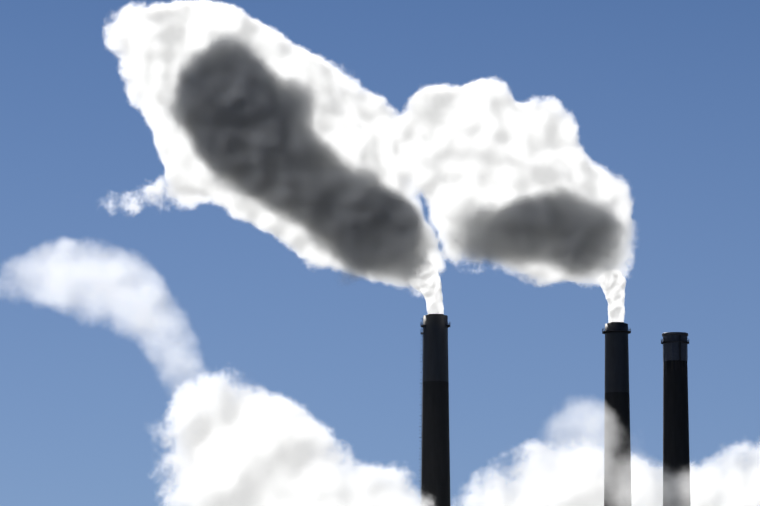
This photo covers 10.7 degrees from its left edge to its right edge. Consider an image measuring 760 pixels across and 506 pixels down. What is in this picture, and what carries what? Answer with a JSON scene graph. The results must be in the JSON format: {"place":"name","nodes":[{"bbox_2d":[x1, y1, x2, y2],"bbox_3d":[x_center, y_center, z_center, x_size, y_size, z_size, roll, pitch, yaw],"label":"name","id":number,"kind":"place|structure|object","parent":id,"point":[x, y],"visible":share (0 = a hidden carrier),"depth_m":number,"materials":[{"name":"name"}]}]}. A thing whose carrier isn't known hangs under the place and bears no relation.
{"place":"outdoors","nodes":[
{"label":"outdoors","id":0,"kind":"place"},
{"bbox_2d":[0,0,759,505],"label":"sky","id":1,"kind":"structure","parent":0,"point":[229,229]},
{"bbox_2d":[419,314,449,505],"bbox_3d":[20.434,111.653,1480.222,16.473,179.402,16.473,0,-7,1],"label":"chimney","id":2,"kind":"object","parent":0,"point":[435,448],"visible":1,"depth_m":1483.33,"materials":[{"name":"metal"}]},
{"bbox_2d":[602,322,631,505],"bbox_3d":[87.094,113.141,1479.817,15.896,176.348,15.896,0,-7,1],"label":"chimney","id":3,"kind":"object","parent":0,"point":[617,400],"visible":1,"depth_m":1483.61,"materials":[{"name":"metal"}]},
{"bbox_2d":[661,332,690,505],"bbox_3d":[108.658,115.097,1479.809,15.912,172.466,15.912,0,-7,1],"label":"chimney","id":4,"kind":"object","parent":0,"point":[676,456],"visible":1,"depth_m":1483.42,"materials":[{"name":"metal"}]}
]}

